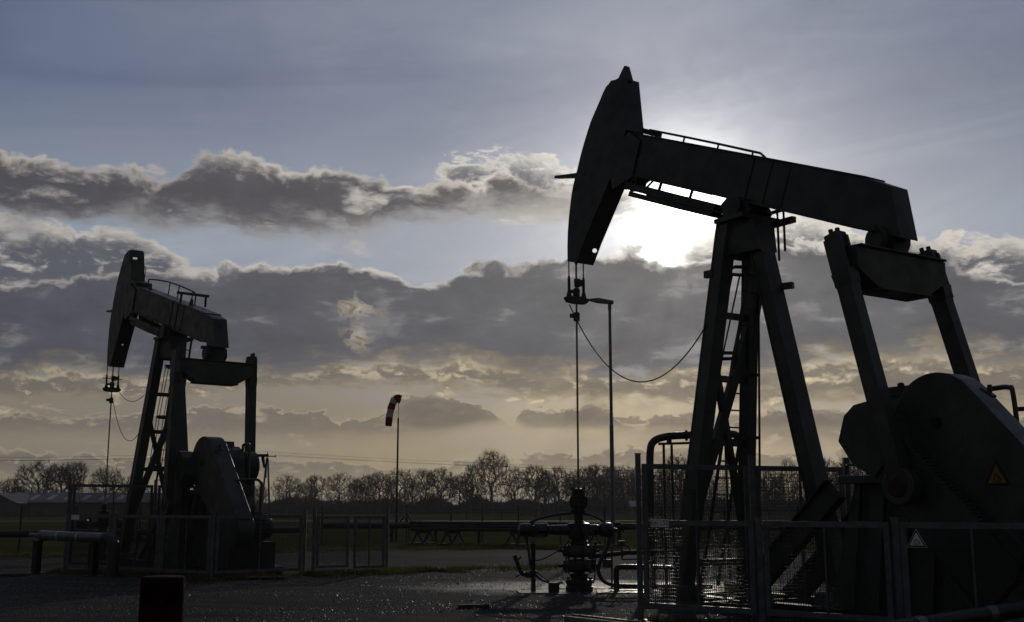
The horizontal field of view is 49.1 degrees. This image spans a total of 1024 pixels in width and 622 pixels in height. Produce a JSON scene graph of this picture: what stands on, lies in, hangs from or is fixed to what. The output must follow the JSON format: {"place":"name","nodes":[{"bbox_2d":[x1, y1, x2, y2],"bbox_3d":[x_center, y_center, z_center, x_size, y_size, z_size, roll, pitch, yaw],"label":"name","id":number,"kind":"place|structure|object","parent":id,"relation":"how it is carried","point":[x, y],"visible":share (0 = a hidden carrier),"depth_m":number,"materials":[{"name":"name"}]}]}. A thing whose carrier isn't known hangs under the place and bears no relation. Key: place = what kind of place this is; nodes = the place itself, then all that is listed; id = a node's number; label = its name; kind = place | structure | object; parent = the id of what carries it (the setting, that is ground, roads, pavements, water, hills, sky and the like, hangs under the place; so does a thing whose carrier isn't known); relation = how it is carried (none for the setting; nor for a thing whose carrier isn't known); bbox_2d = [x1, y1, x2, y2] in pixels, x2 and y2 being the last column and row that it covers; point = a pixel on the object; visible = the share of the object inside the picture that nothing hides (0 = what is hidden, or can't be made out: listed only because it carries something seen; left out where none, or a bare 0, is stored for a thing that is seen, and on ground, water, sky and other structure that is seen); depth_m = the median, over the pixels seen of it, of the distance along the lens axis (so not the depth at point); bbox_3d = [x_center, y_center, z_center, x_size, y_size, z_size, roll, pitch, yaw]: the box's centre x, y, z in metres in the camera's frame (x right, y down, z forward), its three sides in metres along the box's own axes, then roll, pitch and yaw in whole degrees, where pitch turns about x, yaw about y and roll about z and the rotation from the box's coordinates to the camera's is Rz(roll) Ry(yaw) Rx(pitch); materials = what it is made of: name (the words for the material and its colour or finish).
{"place":"outdoors","nodes":[
{"label":"outdoors","id":0,"kind":"place"},
{"bbox_2d":[0,549,825,621],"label":"gravel yard","id":1,"kind":"structure","parent":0,"point":[439,558],"depth_m":20.67,"materials":[{"name":"grey gravel"}]},
{"bbox_2d":[24,530,119,577],"bbox_3d":[-10.599,5.830,26.960,3.308,1.058,0.579,-6,-12,31],"label":"clad pipe","id":2,"kind":"object","parent":1,"relation":"on","point":[108,539],"visible":0.98,"depth_m":26.53,"materials":[{"name":"metal"}]},
{"bbox_2d":[76,503,122,559],"bbox_3d":[-12.804,6.871,34.883,1.480,1.740,0.494,0,-10,0],"label":"wellhead","id":3,"kind":"object","parent":1,"relation":"on","point":[103,520],"visible":0.34,"depth_m":34.81,"materials":[{"name":"black metal"}]},
{"bbox_2d":[70,480,194,564],"bbox_3d":[-9.633,5.777,30.426,4.659,2.352,0.268,8,-13,-40],"label":"safety fence","id":4,"kind":"object","parent":1,"relation":"on","point":[154,503],"visible":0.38,"depth_m":29.92,"materials":[{"name":"metal"}]},
{"bbox_2d":[63,480,215,578],"bbox_3d":[-9.178,5.265,27.395,5.716,2.312,0.271,-7,-12,33],"label":"safety fence","id":5,"kind":"object","parent":1,"relation":"on","point":[159,554],"visible":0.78,"depth_m":26.99,"materials":[{"name":"metal"}]},
{"bbox_2d":[138,575,185,621],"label":"bollard","id":6,"kind":"object","parent":1,"relation":"on","point":[161,598],"visible":1,"depth_m":7.03,"materials":[{"name":"black paint"}]},
{"bbox_2d":[102,250,284,576],"bbox_3d":[-9.566,2.376,31.696,2.457,9.657,11.678,8,-13,-38],"label":"pump jack","id":7,"kind":"object","parent":1,"relation":"on","point":[212,469],"visible":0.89,"depth_m":29.74,"materials":[{"name":"green paint"}]},
{"bbox_2d":[113,401,137,440],"bbox_3d":[-11.612,3.247,33.733,0.017,1.412,4.198,6,-12,-30],"label":"signal cable","id":8,"kind":"object","parent":7,"relation":"hanging from","point":[119,427],"visible":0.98,"depth_m":34.47,"materials":[{"name":"black rubber"}]},
{"bbox_2d":[228,478,262,566],"bbox_3d":[-6.454,5.214,27.114,0.760,2.314,0.104,1,-10,-4],"label":"pipe hoop","id":9,"kind":"object","parent":1,"relation":"on","point":[261,491],"visible":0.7,"depth_m":27.27,"materials":[{"name":"green paint"}]},
{"bbox_2d":[214,509,307,574],"bbox_3d":[-5.931,5.515,26.654,2.412,1.562,0.264,7,-12,-34],"label":"safety fence","id":10,"kind":"object","parent":1,"relation":"on","point":[302,527],"visible":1,"depth_m":26.62,"materials":[{"name":"metal"}]},
{"bbox_2d":[311,508,405,571],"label":"fence gate","id":11,"kind":"structure","parent":1,"relation":"on","point":[316,532],"depth_m":28.04,"materials":[{"name":"metal"}]},
{"bbox_2d":[0,541,816,621],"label":"verge grass","id":12,"kind":"structure","parent":1,"relation":"on","point":[384,571],"depth_m":28.35,"materials":[{"name":"green plant"}]},
{"bbox_2d":[458,604,488,607],"bbox_3d":[-0.620,4.755,18.049,0.500,0.050,0.120,1,-10,-6],"label":"loose bar","id":13,"kind":"object","parent":1,"relation":"on","point":[473,605],"visible":1,"depth_m":18.00,"materials":[{"name":"grey metal"}]},
{"bbox_2d":[518,487,620,591],"bbox_3d":[1.111,4.468,21.951,2.000,1.998,0.587,0,-10,0],"label":"wellhead","id":14,"kind":"object","parent":1,"relation":"on","point":[578,531],"visible":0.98,"depth_m":21.81,"materials":[{"name":"black metal"}]},
{"bbox_2d":[516,586,660,594],"bbox_3d":[1.904,5.447,21.878,3.634,0.026,2.075,0,-10,0],"label":"cellar cover","id":15,"kind":"object","parent":1,"relation":"on","point":[601,590],"visible":0.62,"depth_m":21.37,"materials":[{"name":"grey metal"}]},
{"bbox_2d":[513,533,536,590],"bbox_3d":[0.244,4.856,21.626,0.469,1.120,0.141,0,-10,0],"label":"valve stand","id":16,"kind":"object","parent":15,"relation":"on","point":[532,573],"visible":0.98,"depth_m":21.57,"materials":[{"name":"black metal"}]},
{"bbox_2d":[548,582,558,592],"bbox_3d":[0.790,5.226,21.188,0.210,0.180,0.210,0,-10,0],"label":"pail","id":17,"kind":"object","parent":15,"relation":"on","point":[553,587],"visible":1,"depth_m":21.10,"materials":[{"name":"black metal"}]},
{"bbox_2d":[593,541,711,590],"bbox_3d":[2.747,4.981,21.887,2.333,0.965,0.403,0,-10,-2],"label":"flow line","id":18,"kind":"object","parent":15,"relation":"on","point":[607,563],"visible":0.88,"depth_m":21.81,"materials":[{"name":"grey metal"}]},
{"bbox_2d":[564,614,645,621],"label":"concrete channel","id":19,"kind":"object","parent":1,"relation":"on","point":[579,618],"visible":1,"depth_m":15.41,"materials":[{"name":"concrete"}]},
{"bbox_2d":[646,430,738,583],"bbox_3d":[3.910,4.135,23.648,2.198,3.241,0.251,0,-10,0],"label":"vent pipe","id":20,"kind":"object","parent":1,"relation":"on","point":[656,439],"visible":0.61,"depth_m":23.77,"materials":[{"name":"metal"}]},
{"bbox_2d":[658,439,730,583],"bbox_3d":[3.910,4.232,23.624,1.582,3.040,0.080,0,-10,0],"label":"pipe support","id":21,"kind":"object","parent":1,"relation":"on","point":[670,442],"visible":0.43,"depth_m":23.70,"materials":[{"name":"paint"}]},
{"bbox_2d":[641,455,850,615],"bbox_3d":[3.711,3.408,17.062,3.906,2.392,0.252,5,-11,-24],"label":"safety fence","id":22,"kind":"object","parent":1,"relation":"on","point":[752,490],"visible":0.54,"depth_m":16.92,"materials":[{"name":"metal"}]},
{"bbox_2d":[554,66,1023,621],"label":"pump jack","id":23,"kind":"object","parent":1,"relation":"on","point":[936,446],"visible":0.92,"depth_m":16.77,"materials":[{"name":"green paint"}]},
{"bbox_2d":[569,304,706,382],"bbox_3d":[2.210,0.440,20.640,0.021,1.835,4.337,5,-11,-29],"label":"signal cable","id":24,"kind":"object","parent":23,"relation":"hanging from","point":[629,379],"visible":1,"depth_m":20.34,"materials":[{"name":"black rubber"}]},
{"bbox_2d":[634,453,1023,621],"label":"safety fence","id":25,"kind":"object","parent":1,"relation":"on","point":[916,540],"visible":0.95,"depth_m":14.61,"materials":[{"name":"metal"}]},
{"bbox_2d":[883,600,1023,621],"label":"pipe","id":26,"kind":"object","parent":1,"relation":"on","point":[999,612],"visible":1,"depth_m":11.72,"materials":[{"name":"grey metal"}]},
{"bbox_2d":[1003,619,1023,621],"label":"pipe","id":27,"kind":"object","parent":1,"relation":"on","point":[1020,620],"visible":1,"depth_m":11.55,"materials":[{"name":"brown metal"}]},
{"bbox_2d":[0,513,840,556],"bbox_3d":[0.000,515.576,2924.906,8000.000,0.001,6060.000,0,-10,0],"label":"ground","id":28,"kind":"structure","parent":0,"point":[7,545],"depth_m":70.80,"materials":[{"name":"green plant"}]},
{"bbox_2d":[0,477,24,492],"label":"bare tree","id":29,"kind":"object","parent":28,"relation":"on","point":[7,487],"visible":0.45,"depth_m":242.15,"materials":[{"name":"brown plant"}]},
{"bbox_2d":[0,487,30,515],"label":"farmhouse","id":30,"kind":"object","parent":28,"relation":"on","point":[12,502],"visible":0.68,"depth_m":200.05,"materials":[{"name":"black"}]},
{"bbox_2d":[9,456,64,492],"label":"bare tree","id":31,"kind":"object","parent":28,"relation":"on","point":[27,478],"visible":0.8,"depth_m":232.01,"materials":[{"name":"brown plant"}]},
{"bbox_2d":[41,462,84,492],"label":"bare tree","id":32,"kind":"object","parent":28,"relation":"on","point":[66,482],"visible":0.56,"depth_m":236.55,"materials":[{"name":"brown plant"}]},
{"bbox_2d":[60,459,89,492],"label":"bare tree","id":33,"kind":"object","parent":28,"relation":"on","point":[80,464],"visible":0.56,"depth_m":240.26,"materials":[{"name":"brown plant"}]},
{"bbox_2d":[26,493,161,516],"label":"barn","id":34,"kind":"structure","parent":28,"relation":"on","point":[48,505],"depth_m":203.41,"materials":[{"name":"black"}]},
{"bbox_2d":[86,465,124,492],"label":"bare tree","id":35,"kind":"object","parent":28,"relation":"on","point":[102,480],"visible":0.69,"depth_m":258.41,"materials":[{"name":"brown plant"}]},
{"bbox_2d":[117,477,150,492],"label":"bare tree","id":36,"kind":"object","parent":28,"relation":"on","point":[126,483],"visible":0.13,"depth_m":266.44,"materials":[{"name":"brown plant"}]},
{"bbox_2d":[0,527,307,548],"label":"pipeline","id":37,"kind":"object","parent":28,"relation":"on","point":[11,534],"visible":0.24,"depth_m":38.73,"materials":[{"name":"grey metal"}]},
{"bbox_2d":[255,483,267,505],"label":"bare tree","id":38,"kind":"object","parent":28,"relation":"on","point":[258,494],"visible":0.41,"depth_m":312.79,"materials":[{"name":"brown plant"}]},
{"bbox_2d":[259,452,276,514],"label":"power pole","id":39,"kind":"object","parent":28,"relation":"on","point":[269,512],"visible":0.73,"depth_m":187.74,"materials":[{"name":"black"}]},
{"bbox_2d":[32,455,602,469],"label":"overhead wire","id":40,"kind":"object","parent":39,"relation":"attached to","point":[336,458],"visible":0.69,"depth_m":197.16,"materials":[{"name":"black metal"}]},
{"bbox_2d":[17,452,619,467],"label":"overhead wire","id":41,"kind":"object","parent":39,"relation":"attached to","point":[312,454],"visible":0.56,"depth_m":196.95,"materials":[{"name":"black metal"}]},
{"bbox_2d":[16,455,634,470],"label":"overhead wire","id":42,"kind":"object","parent":39,"relation":"attached to","point":[323,458],"visible":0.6,"depth_m":197.10,"materials":[{"name":"black metal"}]},
{"bbox_2d":[270,472,304,513],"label":"bare tree","id":43,"kind":"object","parent":28,"relation":"on","point":[288,497],"visible":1,"depth_m":291.94,"materials":[{"name":"brown plant"}]},
{"bbox_2d":[295,480,317,502],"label":"bare tree","id":44,"kind":"object","parent":28,"relation":"on","point":[304,492],"visible":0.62,"depth_m":301.52,"materials":[{"name":"brown plant"}]},
{"bbox_2d":[304,474,325,508],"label":"bare tree","id":45,"kind":"object","parent":28,"relation":"on","point":[311,480],"visible":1,"depth_m":293.90,"materials":[{"name":"brown plant"}]},
{"bbox_2d":[321,473,359,513],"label":"bare tree","id":46,"kind":"object","parent":28,"relation":"on","point":[339,498],"visible":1,"depth_m":292.23,"materials":[{"name":"brown plant"}]},
{"bbox_2d":[346,477,363,501],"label":"bare tree","id":47,"kind":"object","parent":28,"relation":"on","point":[353,498],"visible":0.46,"depth_m":300.55,"materials":[{"name":"brown plant"}]},
{"bbox_2d":[354,474,377,513],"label":"bare tree","id":48,"kind":"object","parent":28,"relation":"on","point":[361,489],"visible":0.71,"depth_m":295.71,"materials":[{"name":"brown plant"}]},
{"bbox_2d":[362,469,399,513],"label":"bare tree","id":49,"kind":"object","parent":28,"relation":"on","point":[375,484],"visible":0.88,"depth_m":291.50,"materials":[{"name":"brown plant"}]},
{"bbox_2d":[385,394,401,540],"bbox_3d":[-5.899,7.694,55.273,0.808,7.176,0.452,0,-10,0],"label":"windsock","id":50,"kind":"object","parent":28,"relation":"on","point":[395,400],"visible":0.99,"depth_m":55.53,"materials":[{"name":"paint"}]},
{"bbox_2d":[0,505,797,553],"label":"field fence","id":51,"kind":"object","parent":28,"relation":"on","point":[406,515],"visible":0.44,"depth_m":48.80,"materials":[{"name":"paint"}]},
{"bbox_2d":[380,468,418,513],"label":"bare tree","id":52,"kind":"object","parent":28,"relation":"on","point":[400,494],"visible":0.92,"depth_m":290.61,"materials":[{"name":"brown plant"}]},
{"bbox_2d":[402,477,419,503],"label":"bare tree","id":53,"kind":"object","parent":28,"relation":"on","point":[412,501],"visible":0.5,"depth_m":300.47,"materials":[{"name":"brown plant"}]},
{"bbox_2d":[407,531,439,544],"bbox_3d":[-3.874,9.939,49.093,0.820,0.605,1.600,-4,-11,21],"label":"trestle","id":54,"kind":"object","parent":28,"relation":"on","point":[422,541],"visible":0.85,"depth_m":48.91,"materials":[{"name":"brown metal"}]},
{"bbox_2d":[410,527,517,531],"bbox_3d":[-0.089,9.220,47.200,9.248,0.176,0.176,-4,-11,21],"label":"steel pipe","id":55,"kind":"object","parent":54,"relation":"on","point":[461,529],"visible":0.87,"depth_m":47.92,"materials":[{"name":"grey metal"}]},
{"bbox_2d":[413,524,518,527],"bbox_3d":[-0.123,9.107,47.319,8.969,0.176,0.176,-4,-11,21],"label":"steel pipe","id":56,"kind":"object","parent":55,"relation":"on","point":[464,526],"visible":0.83,"depth_m":48.01,"materials":[{"name":"grey metal"}]},
{"bbox_2d":[414,469,437,513],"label":"bare tree","id":57,"kind":"object","parent":28,"relation":"on","point":[423,472],"visible":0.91,"depth_m":294.72,"materials":[{"name":"brown plant"}]},
{"bbox_2d":[22,469,852,513],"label":"distant wood","id":58,"kind":"object","parent":28,"relation":"on","point":[722,485],"visible":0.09,"depth_m":305.10,"materials":[{"name":"brown plant"}]},
{"bbox_2d":[423,466,461,513],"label":"bare tree","id":59,"kind":"object","parent":28,"relation":"on","point":[444,486],"visible":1,"depth_m":292.33,"materials":[{"name":"brown plant"}]},
{"bbox_2d":[436,531,466,545],"bbox_3d":[-2.571,9.850,48.589,0.820,0.605,1.600,-4,-11,21],"label":"trestle","id":60,"kind":"object","parent":28,"relation":"on","point":[448,533],"visible":0.87,"depth_m":48.12,"materials":[{"name":"brown metal"}]},
{"bbox_2d":[446,473,475,513],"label":"bare tree","id":61,"kind":"object","parent":28,"relation":"on","point":[459,495],"visible":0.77,"depth_m":295.33,"materials":[{"name":"brown plant"}]},
{"bbox_2d":[457,463,486,513],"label":"bare tree","id":62,"kind":"object","parent":28,"relation":"on","point":[471,476],"visible":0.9,"depth_m":293.48,"materials":[{"name":"brown plant"}]},
{"bbox_2d":[115,491,851,513],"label":"hedgerow","id":63,"kind":"object","parent":28,"relation":"on","point":[596,506],"visible":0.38,"depth_m":294.27,"materials":[{"name":"green plant"}]},
{"bbox_2d":[473,446,513,513],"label":"bare tree","id":64,"kind":"object","parent":28,"relation":"on","point":[493,467],"visible":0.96,"depth_m":290.28,"materials":[{"name":"brown plant"}]},
{"bbox_2d":[497,466,530,513],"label":"bare tree","id":65,"kind":"object","parent":28,"relation":"on","point":[513,498],"visible":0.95,"depth_m":295.40,"materials":[{"name":"brown plant"}]},
{"bbox_2d":[501,532,530,546],"bbox_3d":[0.222,9.661,47.510,0.820,0.605,1.600,-4,-11,21],"label":"trestle","id":66,"kind":"object","parent":28,"relation":"on","point":[514,537],"visible":0.61,"depth_m":46.98,"materials":[{"name":"brown metal"}]},
{"bbox_2d":[521,463,547,513],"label":"bare tree","id":67,"kind":"object","parent":28,"relation":"on","point":[534,480],"visible":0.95,"depth_m":294.67,"materials":[{"name":"brown plant"}]},
{"bbox_2d":[534,470,554,502],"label":"bare tree","id":68,"kind":"object","parent":28,"relation":"on","point":[544,497],"visible":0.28,"depth_m":300.43,"materials":[{"name":"brown plant"}]},
{"bbox_2d":[532,485,558,514],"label":"pump jack","id":69,"kind":"object","parent":28,"relation":"on","point":[536,506],"visible":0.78,"depth_m":258.21,"materials":[{"name":"paint"}]},
{"bbox_2d":[323,523,783,543],"bbox_3d":[8.077,9.238,46.319,37.200,1.035,4.017,-4,-11,22],"label":"pipeline","id":70,"kind":"object","parent":28,"relation":"on","point":[624,526],"visible":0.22,"depth_m":53.06,"materials":[{"name":"grey metal"}]},
{"bbox_2d":[544,465,573,512],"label":"bare tree","id":71,"kind":"object","parent":28,"relation":"on","point":[556,483],"visible":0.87,"depth_m":292.75,"materials":[{"name":"brown plant"}]},
{"bbox_2d":[561,469,585,501],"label":"bare tree","id":72,"kind":"object","parent":28,"relation":"on","point":[570,474],"visible":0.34,"depth_m":296.92,"materials":[{"name":"brown plant"}]},
{"bbox_2d":[571,466,603,512],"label":"bare tree","id":73,"kind":"object","parent":28,"relation":"on","point":[584,478],"visible":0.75,"depth_m":293.21,"materials":[{"name":"brown plant"}]},
{"bbox_2d":[584,463,609,499],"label":"bare tree","id":74,"kind":"object","parent":28,"relation":"on","point":[594,470],"visible":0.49,"depth_m":295.72,"materials":[{"name":"brown plant"}]},
{"bbox_2d":[588,536,605,546],"bbox_3d":[3.247,9.455,46.340,0.820,0.605,1.600,-4,-11,21],"label":"trestle","id":75,"kind":"object","parent":28,"relation":"on","point":[590,542],"visible":0.23,"depth_m":46.74,"materials":[{"name":"brown metal"}]},
{"bbox_2d":[588,298,615,546],"bbox_3d":[3.805,4.611,47.215,1.090,10.460,0.380,0,-10,0],"label":"street lamp","id":76,"kind":"object","parent":28,"relation":"on","point":[611,426],"visible":0.91,"depth_m":47.15,"materials":[{"name":"metal"}]},
{"bbox_2d":[595,464,624,513],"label":"bare tree","id":77,"kind":"object","parent":28,"relation":"on","point":[606,495],"visible":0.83,"depth_m":292.75,"materials":[{"name":"brown plant"}]},
{"bbox_2d":[606,462,635,498],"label":"bare tree","id":78,"kind":"object","parent":28,"relation":"on","point":[621,476],"visible":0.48,"depth_m":297.05,"materials":[{"name":"brown plant"}]},
{"bbox_2d":[622,468,656,500],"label":"bare tree","id":79,"kind":"object","parent":28,"relation":"on","point":[633,484],"visible":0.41,"depth_m":293.78,"materials":[{"name":"brown plant"}]},
{"bbox_2d":[466,509,840,519],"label":"paddock fence","id":80,"kind":"object","parent":28,"relation":"on","point":[535,515],"visible":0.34,"depth_m":149.95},
{"bbox_2d":[654,469,674,499],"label":"bare tree","id":81,"kind":"object","parent":28,"relation":"on","point":[655,476],"visible":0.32,"depth_m":295.78,"materials":[{"name":"brown plant"}]},
{"bbox_2d":[657,452,687,509],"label":"bare tree","id":82,"kind":"object","parent":28,"relation":"on","point":[676,470],"visible":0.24,"depth_m":281.18,"materials":[{"name":"brown plant"}]},
{"bbox_2d":[761,471,784,502],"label":"bare tree","id":83,"kind":"object","parent":28,"relation":"on","point":[774,481],"visible":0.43,"depth_m":295.35,"materials":[{"name":"brown plant"}]},
{"bbox_2d":[776,458,798,503],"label":"bare tree","id":84,"kind":"object","parent":28,"relation":"on","point":[790,481],"visible":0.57,"depth_m":281.38,"materials":[{"name":"brown plant"}]},
{"bbox_2d":[824,458,838,488],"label":"bare tree","id":85,"kind":"object","parent":28,"relation":"on","point":[828,464],"visible":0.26,"depth_m":281.62,"materials":[{"name":"brown plant"}]},
{"bbox_2d":[833,457,856,498],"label":"bare tree","id":86,"kind":"object","parent":28,"relation":"on","point":[851,471],"visible":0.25,"depth_m":278.67,"materials":[{"name":"brown plant"}]},
{"bbox_2d":[840,456,864,491],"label":"bare tree","id":87,"kind":"object","parent":28,"relation":"on","point":[859,472],"visible":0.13,"depth_m":276.30,"materials":[{"name":"brown plant"}]},
{"bbox_2d":[0,0,1023,505],"label":"sky","id":88,"kind":"structure","parent":0,"point":[372,207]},
{"bbox_2d":[627,501,635,514],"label":"field shed","id":89,"kind":"structure","parent":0,"point":[631,505],"depth_m":266.45,"materials":[{"name":"black"}]},
{"bbox_2d":[517,520,787,520],"bbox_3d":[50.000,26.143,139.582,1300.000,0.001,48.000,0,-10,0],"label":"field track","id":90,"kind":"structure","parent":0,"point":[627,520],"depth_m":142.56,"materials":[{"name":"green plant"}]},
{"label":"steel pipe","id":91,"kind":"object","parent":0,"visible":0},
{"bbox_2d":[410,521,615,525],"bbox_3d":[-0.109,8.991,47.419,9.337,0.176,0.176,-4,-11,21],"label":"steel pipe","id":92,"kind":"object","parent":91,"relation":"on","point":[481,522],"visible":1,"depth_m":47.73,"materials":[{"name":"grey metal"}]}
]}

